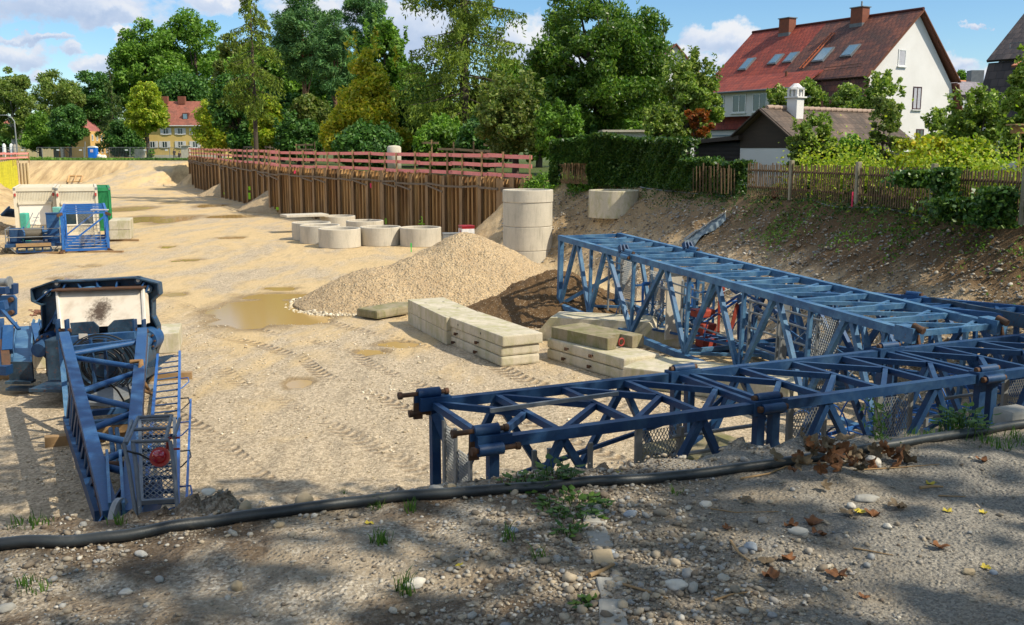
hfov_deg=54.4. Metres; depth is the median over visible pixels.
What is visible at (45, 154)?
beige house
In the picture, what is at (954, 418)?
weed
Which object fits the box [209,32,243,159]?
broadleaf tree
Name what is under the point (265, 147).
timber rail
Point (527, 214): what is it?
shaft ring
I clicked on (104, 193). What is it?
site container
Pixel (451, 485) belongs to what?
stone
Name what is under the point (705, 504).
stone
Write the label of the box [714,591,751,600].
stick
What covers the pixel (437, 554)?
stone
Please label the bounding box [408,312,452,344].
concrete slab
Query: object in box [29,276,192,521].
crane head
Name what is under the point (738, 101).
window
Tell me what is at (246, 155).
guard rail
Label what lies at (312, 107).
tree
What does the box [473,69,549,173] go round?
elder shrub
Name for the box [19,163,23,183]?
bored pile
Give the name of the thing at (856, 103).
fruit tree
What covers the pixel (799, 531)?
stone
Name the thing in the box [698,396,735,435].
steel ladder
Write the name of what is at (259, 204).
gravel heap
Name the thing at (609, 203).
concrete ring
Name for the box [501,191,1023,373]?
slope stones
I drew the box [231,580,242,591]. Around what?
stone
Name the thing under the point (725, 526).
dead leaf
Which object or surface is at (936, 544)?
dead leaf
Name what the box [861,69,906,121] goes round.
fruit tree
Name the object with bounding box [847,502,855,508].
stone
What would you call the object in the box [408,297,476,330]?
concrete slab
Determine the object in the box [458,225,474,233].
red case
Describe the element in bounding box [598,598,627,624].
kerb stone
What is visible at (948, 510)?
dead leaf
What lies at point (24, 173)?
bored pile
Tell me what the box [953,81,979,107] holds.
grey dormered house
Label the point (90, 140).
orange house
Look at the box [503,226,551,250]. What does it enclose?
shaft ring
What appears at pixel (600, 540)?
kerb stone
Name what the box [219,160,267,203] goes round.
sheet pile wall
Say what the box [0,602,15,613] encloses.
stone
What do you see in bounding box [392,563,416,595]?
grass tuft
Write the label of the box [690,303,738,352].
orange machine
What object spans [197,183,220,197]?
gravel heap
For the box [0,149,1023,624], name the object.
ground
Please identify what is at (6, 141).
maple tree
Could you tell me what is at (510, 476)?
weed
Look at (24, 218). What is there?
green tank
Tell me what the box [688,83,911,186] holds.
garden shed
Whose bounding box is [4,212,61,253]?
winch platform
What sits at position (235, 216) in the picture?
puddle
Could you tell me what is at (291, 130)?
bush
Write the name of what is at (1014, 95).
apple tree
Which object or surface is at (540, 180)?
weeds
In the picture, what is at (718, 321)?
post
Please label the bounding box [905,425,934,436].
grass tuft
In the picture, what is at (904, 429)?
steel ladder
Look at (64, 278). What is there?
puddle
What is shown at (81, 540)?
hose
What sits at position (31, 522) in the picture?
grass tuft
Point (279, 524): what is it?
stone
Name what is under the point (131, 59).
poplar tree
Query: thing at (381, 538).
grass tuft
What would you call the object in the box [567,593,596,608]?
weed
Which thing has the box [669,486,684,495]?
grass tuft
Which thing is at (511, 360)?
concrete slab
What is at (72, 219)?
window
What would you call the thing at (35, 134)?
maple tree
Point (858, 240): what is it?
ground ivy
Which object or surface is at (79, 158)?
weeds
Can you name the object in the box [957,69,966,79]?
distant tree
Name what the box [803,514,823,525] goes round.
dead leaf
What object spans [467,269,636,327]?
soil heap
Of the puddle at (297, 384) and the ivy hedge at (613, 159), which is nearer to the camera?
the puddle at (297, 384)
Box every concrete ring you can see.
[292,221,330,240]
[300,223,339,243]
[318,227,360,248]
[320,215,354,226]
[346,219,383,227]
[360,225,400,246]
[400,226,440,246]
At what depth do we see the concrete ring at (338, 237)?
50.69 m
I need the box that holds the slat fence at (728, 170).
[693,163,734,193]
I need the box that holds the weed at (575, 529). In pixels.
[549,518,588,538]
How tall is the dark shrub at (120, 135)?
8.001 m
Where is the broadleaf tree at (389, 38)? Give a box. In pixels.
[359,6,409,90]
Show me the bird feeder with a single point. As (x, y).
(1016, 128)
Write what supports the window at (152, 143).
in the yellow house at (176, 132)
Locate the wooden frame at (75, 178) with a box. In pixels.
[67,175,82,182]
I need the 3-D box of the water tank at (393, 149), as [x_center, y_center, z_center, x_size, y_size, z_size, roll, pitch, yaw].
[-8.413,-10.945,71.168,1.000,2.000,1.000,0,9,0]
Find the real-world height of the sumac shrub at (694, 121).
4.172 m
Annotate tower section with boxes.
[56,203,112,253]
[397,333,1023,484]
[557,233,1009,433]
[737,287,1023,396]
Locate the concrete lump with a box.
[993,404,1023,422]
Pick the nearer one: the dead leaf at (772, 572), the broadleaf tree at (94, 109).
the dead leaf at (772, 572)
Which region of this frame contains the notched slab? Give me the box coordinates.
[551,322,643,349]
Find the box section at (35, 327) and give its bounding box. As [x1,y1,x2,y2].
[31,319,40,342]
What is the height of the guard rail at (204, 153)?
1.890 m
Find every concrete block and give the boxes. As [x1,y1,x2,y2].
[33,343,45,368]
[109,217,133,229]
[109,227,133,239]
[159,323,182,353]
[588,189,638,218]
[622,356,809,397]
[642,432,746,462]
[654,327,691,347]
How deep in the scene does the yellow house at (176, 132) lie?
197.17 m
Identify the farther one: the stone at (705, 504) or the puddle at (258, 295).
the puddle at (258, 295)
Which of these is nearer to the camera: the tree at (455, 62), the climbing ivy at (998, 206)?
the climbing ivy at (998, 206)
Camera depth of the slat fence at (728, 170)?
37.13 m
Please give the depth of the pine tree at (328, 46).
107.63 m
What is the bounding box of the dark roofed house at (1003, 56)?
[982,14,1023,178]
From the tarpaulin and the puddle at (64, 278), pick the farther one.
the puddle at (64, 278)
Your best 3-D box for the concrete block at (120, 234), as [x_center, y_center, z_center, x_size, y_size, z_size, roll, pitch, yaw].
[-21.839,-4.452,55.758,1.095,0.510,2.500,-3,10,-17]
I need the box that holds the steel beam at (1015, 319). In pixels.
[929,297,1023,328]
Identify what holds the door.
in the portable toilet
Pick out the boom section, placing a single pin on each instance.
(8, 211)
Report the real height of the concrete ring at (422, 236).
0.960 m
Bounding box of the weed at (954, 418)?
[929,402,1000,438]
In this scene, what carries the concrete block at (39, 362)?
on the ground
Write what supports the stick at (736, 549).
on the ground
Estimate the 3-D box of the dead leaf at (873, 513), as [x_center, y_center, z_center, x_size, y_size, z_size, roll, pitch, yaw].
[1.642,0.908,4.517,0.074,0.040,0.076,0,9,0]
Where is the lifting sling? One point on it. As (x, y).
(147, 389)
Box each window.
[65,205,94,225]
[150,141,154,146]
[162,141,167,146]
[163,128,168,134]
[177,128,182,134]
[192,141,197,147]
[716,95,724,113]
[730,94,745,113]
[750,93,766,112]
[897,49,907,67]
[911,86,922,110]
[916,129,923,136]
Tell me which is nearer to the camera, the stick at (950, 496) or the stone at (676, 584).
the stone at (676, 584)
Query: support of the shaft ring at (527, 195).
on the shaft ring at (527, 214)
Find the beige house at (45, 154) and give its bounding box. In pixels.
[9,113,58,156]
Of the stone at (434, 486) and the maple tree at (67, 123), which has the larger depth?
the maple tree at (67, 123)
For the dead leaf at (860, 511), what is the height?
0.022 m
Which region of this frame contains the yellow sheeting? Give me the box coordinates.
[0,160,18,189]
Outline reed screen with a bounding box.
[559,163,587,183]
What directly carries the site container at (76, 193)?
on the ground
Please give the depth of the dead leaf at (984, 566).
3.99 m
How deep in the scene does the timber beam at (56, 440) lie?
17.07 m
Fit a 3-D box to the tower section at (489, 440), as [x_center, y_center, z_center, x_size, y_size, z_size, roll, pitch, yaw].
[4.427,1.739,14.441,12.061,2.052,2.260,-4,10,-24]
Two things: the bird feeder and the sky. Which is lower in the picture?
the bird feeder
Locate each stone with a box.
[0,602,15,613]
[79,521,86,526]
[118,588,132,594]
[134,550,147,557]
[154,575,163,582]
[201,488,215,495]
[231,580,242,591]
[239,500,251,509]
[273,521,284,527]
[295,491,313,502]
[405,577,425,589]
[429,485,443,488]
[435,552,442,558]
[447,483,456,486]
[467,611,476,618]
[508,527,518,532]
[581,507,604,524]
[584,526,613,547]
[588,590,599,599]
[592,548,614,565]
[596,577,620,598]
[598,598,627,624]
[623,510,636,516]
[665,579,688,590]
[699,500,711,507]
[744,541,756,551]
[788,526,808,535]
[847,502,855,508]
[854,494,879,502]
[865,455,880,465]
[883,523,891,528]
[962,568,974,574]
[989,569,997,574]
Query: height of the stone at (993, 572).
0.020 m
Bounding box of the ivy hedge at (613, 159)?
[548,131,756,194]
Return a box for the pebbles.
[0,435,1023,624]
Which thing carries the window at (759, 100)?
in the white house at (855, 47)
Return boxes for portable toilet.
[87,146,97,157]
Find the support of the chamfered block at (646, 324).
on the ground
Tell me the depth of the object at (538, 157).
84.56 m
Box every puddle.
[52,277,74,279]
[112,207,153,211]
[133,217,178,222]
[156,216,194,222]
[160,292,185,296]
[163,202,186,203]
[176,259,199,261]
[197,204,225,207]
[205,295,329,328]
[207,215,254,217]
[218,237,244,238]
[244,294,306,297]
[264,287,294,290]
[286,380,311,388]
[309,317,333,324]
[356,350,385,355]
[378,341,418,347]
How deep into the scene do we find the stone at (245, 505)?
4.56 m
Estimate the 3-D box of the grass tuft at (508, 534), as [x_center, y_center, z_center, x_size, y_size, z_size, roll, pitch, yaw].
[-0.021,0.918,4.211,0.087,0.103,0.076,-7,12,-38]
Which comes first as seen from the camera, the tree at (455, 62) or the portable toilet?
the tree at (455, 62)
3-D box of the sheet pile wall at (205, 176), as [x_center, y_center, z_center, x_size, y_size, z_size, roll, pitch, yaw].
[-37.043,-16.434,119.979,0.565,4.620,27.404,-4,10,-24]
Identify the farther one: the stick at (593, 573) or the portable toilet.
the portable toilet
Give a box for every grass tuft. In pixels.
[6,508,53,529]
[14,572,51,594]
[105,510,127,525]
[368,525,394,545]
[369,491,384,509]
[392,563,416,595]
[404,497,416,513]
[501,517,517,542]
[527,543,549,559]
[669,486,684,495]
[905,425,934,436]
[966,430,1014,450]
[994,424,1023,446]
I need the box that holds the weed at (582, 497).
[532,485,615,521]
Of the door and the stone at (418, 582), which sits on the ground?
the stone at (418, 582)
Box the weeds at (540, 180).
[518,170,603,195]
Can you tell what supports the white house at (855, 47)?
on the ground
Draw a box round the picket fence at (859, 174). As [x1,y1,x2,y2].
[747,160,1023,224]
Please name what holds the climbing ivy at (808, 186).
attached to the picket fence at (859, 174)
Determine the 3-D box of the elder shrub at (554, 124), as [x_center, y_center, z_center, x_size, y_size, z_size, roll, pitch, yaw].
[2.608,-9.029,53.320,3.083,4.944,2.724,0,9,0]
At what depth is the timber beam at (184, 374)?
21.93 m
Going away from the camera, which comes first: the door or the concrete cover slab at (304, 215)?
the concrete cover slab at (304, 215)
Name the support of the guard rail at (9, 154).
attached to the yellow sheeting
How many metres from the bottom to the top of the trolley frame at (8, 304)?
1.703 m
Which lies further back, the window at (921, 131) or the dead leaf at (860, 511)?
the window at (921, 131)
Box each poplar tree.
[105,17,196,111]
[148,6,229,100]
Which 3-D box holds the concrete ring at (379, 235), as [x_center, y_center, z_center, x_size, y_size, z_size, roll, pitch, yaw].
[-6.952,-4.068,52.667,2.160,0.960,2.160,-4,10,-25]
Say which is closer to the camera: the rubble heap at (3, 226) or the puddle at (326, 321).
the puddle at (326, 321)
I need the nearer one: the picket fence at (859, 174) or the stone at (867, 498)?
the stone at (867, 498)
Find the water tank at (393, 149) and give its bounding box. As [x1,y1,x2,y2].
[387,145,400,168]
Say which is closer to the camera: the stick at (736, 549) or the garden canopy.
the stick at (736, 549)
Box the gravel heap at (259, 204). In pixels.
[236,190,278,213]
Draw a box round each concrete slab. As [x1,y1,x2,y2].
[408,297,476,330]
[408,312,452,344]
[444,312,541,346]
[451,327,538,355]
[451,336,538,366]
[547,338,659,368]
[547,348,622,377]
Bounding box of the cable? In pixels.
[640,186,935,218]
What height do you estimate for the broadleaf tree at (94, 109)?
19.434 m
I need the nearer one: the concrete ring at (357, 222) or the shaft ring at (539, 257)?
the shaft ring at (539, 257)
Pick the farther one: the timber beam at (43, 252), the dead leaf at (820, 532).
the timber beam at (43, 252)
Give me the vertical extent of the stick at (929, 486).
0.016 m
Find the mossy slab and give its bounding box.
[357,302,407,318]
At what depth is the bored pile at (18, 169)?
138.53 m
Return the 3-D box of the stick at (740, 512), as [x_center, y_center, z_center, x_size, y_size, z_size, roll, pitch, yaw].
[1.074,0.918,4.597,0.306,0.015,0.033,2,10,12]
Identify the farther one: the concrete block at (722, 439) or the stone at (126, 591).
the concrete block at (722, 439)
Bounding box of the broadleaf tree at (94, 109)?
[74,70,119,129]
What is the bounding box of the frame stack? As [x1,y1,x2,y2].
[634,279,714,341]
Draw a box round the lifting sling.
[130,359,152,395]
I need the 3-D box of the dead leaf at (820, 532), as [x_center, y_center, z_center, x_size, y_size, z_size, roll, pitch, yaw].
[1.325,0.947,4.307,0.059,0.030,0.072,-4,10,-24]
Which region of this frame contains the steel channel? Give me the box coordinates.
[5,322,35,390]
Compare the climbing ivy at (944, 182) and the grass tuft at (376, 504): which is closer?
the grass tuft at (376, 504)
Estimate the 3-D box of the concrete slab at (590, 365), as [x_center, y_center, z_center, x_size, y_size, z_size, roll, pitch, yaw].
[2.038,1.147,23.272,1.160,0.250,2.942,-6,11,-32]
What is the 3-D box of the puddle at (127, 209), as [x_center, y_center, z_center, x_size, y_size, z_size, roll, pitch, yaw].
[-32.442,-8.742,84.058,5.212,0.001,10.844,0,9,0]
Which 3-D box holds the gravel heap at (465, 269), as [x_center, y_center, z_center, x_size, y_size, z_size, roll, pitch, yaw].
[-2.600,-1.512,34.211,12.000,2.433,10.800,0,9,0]
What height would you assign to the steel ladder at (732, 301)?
1.348 m
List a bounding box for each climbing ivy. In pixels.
[793,178,829,198]
[836,183,890,210]
[875,168,970,188]
[883,166,923,206]
[908,195,982,222]
[925,166,970,214]
[957,185,1022,229]
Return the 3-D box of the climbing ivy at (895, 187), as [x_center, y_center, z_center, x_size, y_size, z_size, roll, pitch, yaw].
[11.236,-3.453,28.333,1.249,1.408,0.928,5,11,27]
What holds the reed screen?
on the ground
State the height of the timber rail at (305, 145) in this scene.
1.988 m
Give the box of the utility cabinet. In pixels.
[134,149,145,156]
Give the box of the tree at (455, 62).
[389,0,532,167]
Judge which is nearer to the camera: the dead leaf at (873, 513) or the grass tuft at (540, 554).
the grass tuft at (540, 554)
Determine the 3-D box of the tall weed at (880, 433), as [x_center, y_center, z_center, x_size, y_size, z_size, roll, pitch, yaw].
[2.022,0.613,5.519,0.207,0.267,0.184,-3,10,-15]
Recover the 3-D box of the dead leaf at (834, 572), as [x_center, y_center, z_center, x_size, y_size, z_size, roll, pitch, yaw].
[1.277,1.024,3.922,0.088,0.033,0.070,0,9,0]
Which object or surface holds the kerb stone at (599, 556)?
on the ground
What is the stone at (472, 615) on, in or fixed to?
on the ground
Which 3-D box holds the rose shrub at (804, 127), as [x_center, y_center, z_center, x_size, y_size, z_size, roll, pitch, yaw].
[11.117,-5.837,36.728,2.067,3.252,2.264,6,11,31]
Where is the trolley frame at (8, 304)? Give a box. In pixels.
[0,276,20,375]
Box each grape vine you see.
[888,132,953,169]
[940,137,997,174]
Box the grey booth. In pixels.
[179,145,191,159]
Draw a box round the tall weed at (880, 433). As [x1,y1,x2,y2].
[860,397,901,442]
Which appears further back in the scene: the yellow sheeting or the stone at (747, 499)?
the yellow sheeting
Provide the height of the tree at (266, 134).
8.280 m
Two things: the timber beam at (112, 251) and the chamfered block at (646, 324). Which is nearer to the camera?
the chamfered block at (646, 324)
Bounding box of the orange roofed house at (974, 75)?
[961,70,983,82]
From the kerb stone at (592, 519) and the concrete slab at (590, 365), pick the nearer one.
the kerb stone at (592, 519)
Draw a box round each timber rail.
[243,146,274,162]
[295,142,334,161]
[416,140,496,171]
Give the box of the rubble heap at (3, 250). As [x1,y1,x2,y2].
[0,241,16,253]
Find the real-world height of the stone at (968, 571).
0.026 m
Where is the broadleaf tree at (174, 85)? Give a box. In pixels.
[151,69,209,100]
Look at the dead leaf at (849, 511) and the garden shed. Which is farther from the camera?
the garden shed
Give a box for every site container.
[13,184,56,233]
[55,184,99,234]
[96,185,111,230]
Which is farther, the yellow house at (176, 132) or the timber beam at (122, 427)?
the yellow house at (176, 132)
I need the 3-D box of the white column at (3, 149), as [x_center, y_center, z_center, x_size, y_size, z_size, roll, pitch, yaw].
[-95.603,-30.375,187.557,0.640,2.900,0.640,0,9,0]
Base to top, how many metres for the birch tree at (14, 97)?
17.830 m
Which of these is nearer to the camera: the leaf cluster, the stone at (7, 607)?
the stone at (7, 607)
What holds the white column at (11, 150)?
on the ground
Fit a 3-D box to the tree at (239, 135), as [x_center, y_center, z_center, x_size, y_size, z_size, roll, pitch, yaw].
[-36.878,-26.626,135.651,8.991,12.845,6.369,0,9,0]
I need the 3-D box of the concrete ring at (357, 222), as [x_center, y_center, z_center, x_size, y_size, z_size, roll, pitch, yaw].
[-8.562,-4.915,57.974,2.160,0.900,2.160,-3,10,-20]
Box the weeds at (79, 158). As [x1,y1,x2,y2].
[0,156,251,159]
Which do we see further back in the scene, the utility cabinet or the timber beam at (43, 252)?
the utility cabinet
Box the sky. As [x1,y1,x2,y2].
[0,0,1023,119]
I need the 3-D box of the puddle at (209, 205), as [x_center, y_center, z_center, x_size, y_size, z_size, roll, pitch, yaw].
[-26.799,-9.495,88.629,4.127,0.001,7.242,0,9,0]
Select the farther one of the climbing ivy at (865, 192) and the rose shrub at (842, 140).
the rose shrub at (842, 140)
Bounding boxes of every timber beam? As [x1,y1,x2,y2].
[0,375,8,379]
[18,252,65,253]
[44,422,170,447]
[66,250,123,252]
[97,424,127,433]
[109,239,138,240]
[149,371,191,380]
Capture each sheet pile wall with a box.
[188,156,219,190]
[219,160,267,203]
[267,166,528,236]
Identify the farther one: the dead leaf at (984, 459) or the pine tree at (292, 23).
the pine tree at (292, 23)
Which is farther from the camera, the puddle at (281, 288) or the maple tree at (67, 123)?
the maple tree at (67, 123)
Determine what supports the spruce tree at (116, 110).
on the ground
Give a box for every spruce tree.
[94,70,128,156]
[217,0,286,160]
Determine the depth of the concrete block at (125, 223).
54.55 m
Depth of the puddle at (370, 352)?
25.09 m
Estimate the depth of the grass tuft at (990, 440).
5.58 m
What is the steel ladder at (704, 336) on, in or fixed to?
on the tower section at (906, 328)
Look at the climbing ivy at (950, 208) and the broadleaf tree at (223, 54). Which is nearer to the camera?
the climbing ivy at (950, 208)
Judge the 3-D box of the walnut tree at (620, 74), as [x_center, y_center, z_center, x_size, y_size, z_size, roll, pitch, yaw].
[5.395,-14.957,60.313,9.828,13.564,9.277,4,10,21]
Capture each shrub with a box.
[100,119,145,156]
[147,149,154,156]
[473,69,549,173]
[533,97,585,170]
[642,101,686,137]
[684,108,715,138]
[785,110,842,174]
[823,132,878,171]
[867,95,905,172]
[920,106,948,135]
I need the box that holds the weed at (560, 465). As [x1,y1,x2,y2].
[535,453,585,482]
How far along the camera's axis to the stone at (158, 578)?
3.85 m
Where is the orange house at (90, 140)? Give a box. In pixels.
[59,118,113,156]
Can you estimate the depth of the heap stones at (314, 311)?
30.69 m
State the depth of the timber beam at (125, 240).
54.71 m
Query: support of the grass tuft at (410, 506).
on the ground
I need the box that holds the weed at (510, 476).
[495,469,550,493]
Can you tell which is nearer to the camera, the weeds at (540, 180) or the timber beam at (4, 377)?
the timber beam at (4, 377)
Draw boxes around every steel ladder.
[616,299,764,348]
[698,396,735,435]
[704,296,736,321]
[794,373,971,438]
[804,316,921,354]
[868,415,970,436]
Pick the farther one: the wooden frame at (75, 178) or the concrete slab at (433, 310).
the wooden frame at (75, 178)
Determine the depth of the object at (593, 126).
58.74 m
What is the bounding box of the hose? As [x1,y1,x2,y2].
[0,419,1023,550]
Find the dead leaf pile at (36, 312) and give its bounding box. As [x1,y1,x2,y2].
[28,309,40,315]
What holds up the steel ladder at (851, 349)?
on the tower section at (906, 328)
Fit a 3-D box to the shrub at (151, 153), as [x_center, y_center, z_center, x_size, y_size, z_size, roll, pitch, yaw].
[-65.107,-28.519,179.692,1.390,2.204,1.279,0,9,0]
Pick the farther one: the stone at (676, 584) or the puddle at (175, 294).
the puddle at (175, 294)
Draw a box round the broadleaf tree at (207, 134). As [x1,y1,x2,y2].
[190,98,228,157]
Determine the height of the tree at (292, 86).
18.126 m
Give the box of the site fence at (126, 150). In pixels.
[0,147,181,157]
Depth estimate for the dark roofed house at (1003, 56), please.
50.36 m
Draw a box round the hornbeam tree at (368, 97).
[318,26,414,152]
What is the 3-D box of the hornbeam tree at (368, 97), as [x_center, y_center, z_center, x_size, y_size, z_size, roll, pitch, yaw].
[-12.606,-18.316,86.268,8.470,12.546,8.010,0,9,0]
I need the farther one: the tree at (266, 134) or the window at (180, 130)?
the window at (180, 130)
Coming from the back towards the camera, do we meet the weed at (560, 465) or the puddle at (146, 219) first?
the puddle at (146, 219)
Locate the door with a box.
[89,148,94,157]
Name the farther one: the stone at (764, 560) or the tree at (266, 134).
the tree at (266, 134)
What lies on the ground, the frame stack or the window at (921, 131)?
the frame stack
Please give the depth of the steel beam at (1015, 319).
18.62 m
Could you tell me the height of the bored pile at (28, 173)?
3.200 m
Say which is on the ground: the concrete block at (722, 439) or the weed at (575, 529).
the weed at (575, 529)
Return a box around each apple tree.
[658,45,725,147]
[939,83,1008,158]
[995,43,1023,171]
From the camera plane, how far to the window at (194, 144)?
197.18 m
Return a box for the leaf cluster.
[740,427,939,489]
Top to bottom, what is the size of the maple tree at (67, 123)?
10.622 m
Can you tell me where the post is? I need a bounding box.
[717,287,724,332]
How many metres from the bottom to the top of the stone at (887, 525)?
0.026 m
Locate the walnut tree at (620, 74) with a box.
[521,0,677,132]
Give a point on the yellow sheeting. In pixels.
(8, 174)
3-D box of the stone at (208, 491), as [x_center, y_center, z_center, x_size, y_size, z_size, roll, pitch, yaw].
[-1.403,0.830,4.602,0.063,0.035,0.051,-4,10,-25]
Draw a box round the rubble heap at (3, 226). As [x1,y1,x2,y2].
[0,222,13,230]
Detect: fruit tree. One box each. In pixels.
[762,83,787,107]
[800,77,825,106]
[822,82,863,107]
[845,95,873,108]
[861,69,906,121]
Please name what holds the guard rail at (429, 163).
attached to the sheet pile wall at (401, 198)
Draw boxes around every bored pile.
[17,163,20,183]
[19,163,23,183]
[23,163,26,183]
[26,163,30,183]
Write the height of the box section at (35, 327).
0.388 m
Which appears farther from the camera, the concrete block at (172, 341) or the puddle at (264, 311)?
the puddle at (264, 311)
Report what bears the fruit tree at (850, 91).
on the ground
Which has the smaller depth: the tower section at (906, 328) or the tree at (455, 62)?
the tower section at (906, 328)
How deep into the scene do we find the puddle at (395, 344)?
26.10 m
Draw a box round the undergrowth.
[761,98,1023,245]
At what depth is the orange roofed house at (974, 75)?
109.67 m
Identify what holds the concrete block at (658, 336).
on the ground
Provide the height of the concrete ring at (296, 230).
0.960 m
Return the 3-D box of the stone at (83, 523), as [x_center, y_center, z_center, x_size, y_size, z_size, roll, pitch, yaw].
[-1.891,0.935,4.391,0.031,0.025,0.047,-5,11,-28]
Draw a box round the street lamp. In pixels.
[0,115,17,151]
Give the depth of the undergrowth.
28.14 m
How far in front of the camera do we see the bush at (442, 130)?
71.81 m
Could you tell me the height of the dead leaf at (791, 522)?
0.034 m
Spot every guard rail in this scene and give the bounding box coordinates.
[0,152,29,165]
[188,147,220,163]
[219,148,277,168]
[267,149,531,182]
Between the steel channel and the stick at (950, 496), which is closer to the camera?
the stick at (950, 496)
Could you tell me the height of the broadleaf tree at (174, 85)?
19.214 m
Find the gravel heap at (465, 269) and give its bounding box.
[293,232,549,314]
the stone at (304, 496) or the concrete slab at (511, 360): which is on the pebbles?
the stone at (304, 496)
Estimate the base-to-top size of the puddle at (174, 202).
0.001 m
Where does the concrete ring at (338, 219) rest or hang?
on the ground
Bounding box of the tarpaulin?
[684,211,725,245]
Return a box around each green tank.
[19,213,30,240]
[52,207,61,224]
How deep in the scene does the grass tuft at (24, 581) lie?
3.76 m
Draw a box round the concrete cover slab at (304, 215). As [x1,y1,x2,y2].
[280,213,328,217]
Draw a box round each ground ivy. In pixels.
[554,181,1023,260]
[730,193,1023,304]
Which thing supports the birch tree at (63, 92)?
on the ground
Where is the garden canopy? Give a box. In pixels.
[598,130,645,136]
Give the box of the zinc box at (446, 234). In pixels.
[442,232,458,238]
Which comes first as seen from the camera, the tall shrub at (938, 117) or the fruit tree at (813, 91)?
the tall shrub at (938, 117)
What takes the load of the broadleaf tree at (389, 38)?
on the ground
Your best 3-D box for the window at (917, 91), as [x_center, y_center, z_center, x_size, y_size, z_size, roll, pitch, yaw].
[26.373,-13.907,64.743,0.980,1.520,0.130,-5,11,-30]
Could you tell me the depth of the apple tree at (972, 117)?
32.89 m
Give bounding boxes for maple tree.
[0,123,18,156]
[17,110,58,156]
[45,102,90,156]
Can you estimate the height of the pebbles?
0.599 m
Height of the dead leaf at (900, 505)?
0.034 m
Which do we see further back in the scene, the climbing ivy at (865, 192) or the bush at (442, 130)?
the bush at (442, 130)
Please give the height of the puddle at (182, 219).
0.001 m
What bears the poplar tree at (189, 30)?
on the ground
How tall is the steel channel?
0.740 m
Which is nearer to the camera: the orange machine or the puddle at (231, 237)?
the orange machine
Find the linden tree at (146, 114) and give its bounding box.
[123,81,170,155]
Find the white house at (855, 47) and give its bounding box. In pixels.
[700,1,962,139]
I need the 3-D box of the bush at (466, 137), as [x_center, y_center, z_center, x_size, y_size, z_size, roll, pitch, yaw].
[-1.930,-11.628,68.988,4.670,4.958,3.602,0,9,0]
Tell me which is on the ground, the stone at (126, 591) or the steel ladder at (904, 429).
the stone at (126, 591)
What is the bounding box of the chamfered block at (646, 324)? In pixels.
[539,311,659,339]
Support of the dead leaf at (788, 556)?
on the ground
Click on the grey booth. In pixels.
(184, 152)
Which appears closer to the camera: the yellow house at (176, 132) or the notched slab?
the notched slab
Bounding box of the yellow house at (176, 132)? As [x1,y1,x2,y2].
[142,96,231,157]
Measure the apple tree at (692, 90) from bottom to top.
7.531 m
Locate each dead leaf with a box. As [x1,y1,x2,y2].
[722,522,731,528]
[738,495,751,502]
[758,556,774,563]
[762,567,779,578]
[781,551,795,560]
[784,517,798,526]
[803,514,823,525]
[812,526,826,535]
[824,568,846,576]
[839,507,857,515]
[853,508,865,513]
[858,592,869,597]
[864,508,882,516]
[887,497,906,508]
[929,540,949,548]
[942,507,953,511]
[976,455,989,461]
[981,563,990,568]
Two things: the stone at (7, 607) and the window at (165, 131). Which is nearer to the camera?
the stone at (7, 607)
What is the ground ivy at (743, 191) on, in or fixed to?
on the ground
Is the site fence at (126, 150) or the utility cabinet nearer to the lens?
the site fence at (126, 150)
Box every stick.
[587,563,615,577]
[615,581,667,598]
[711,508,778,512]
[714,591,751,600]
[729,540,749,561]
[853,547,892,555]
[919,485,942,488]
[938,495,965,496]
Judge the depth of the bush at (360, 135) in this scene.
75.73 m
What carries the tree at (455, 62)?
on the ground
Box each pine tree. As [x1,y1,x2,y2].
[268,0,333,161]
[307,8,358,162]
[339,0,393,61]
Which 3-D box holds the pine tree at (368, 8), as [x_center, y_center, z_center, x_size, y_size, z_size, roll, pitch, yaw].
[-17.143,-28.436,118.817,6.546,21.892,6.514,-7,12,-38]
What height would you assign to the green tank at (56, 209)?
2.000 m
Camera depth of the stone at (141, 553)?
4.06 m
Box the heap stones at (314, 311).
[288,297,407,316]
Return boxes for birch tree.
[0,66,37,155]
[28,69,86,156]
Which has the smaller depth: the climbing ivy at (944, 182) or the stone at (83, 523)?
the stone at (83, 523)
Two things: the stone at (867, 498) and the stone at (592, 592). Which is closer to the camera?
the stone at (592, 592)
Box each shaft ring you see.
[503,189,552,202]
[503,202,551,226]
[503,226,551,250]
[517,250,549,263]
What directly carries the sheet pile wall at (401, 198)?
on the ground
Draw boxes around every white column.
[2,143,5,156]
[9,143,13,156]
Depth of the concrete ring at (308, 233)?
52.89 m
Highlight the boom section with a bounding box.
[0,206,14,216]
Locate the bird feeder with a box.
[1006,124,1023,175]
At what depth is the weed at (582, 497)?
4.64 m

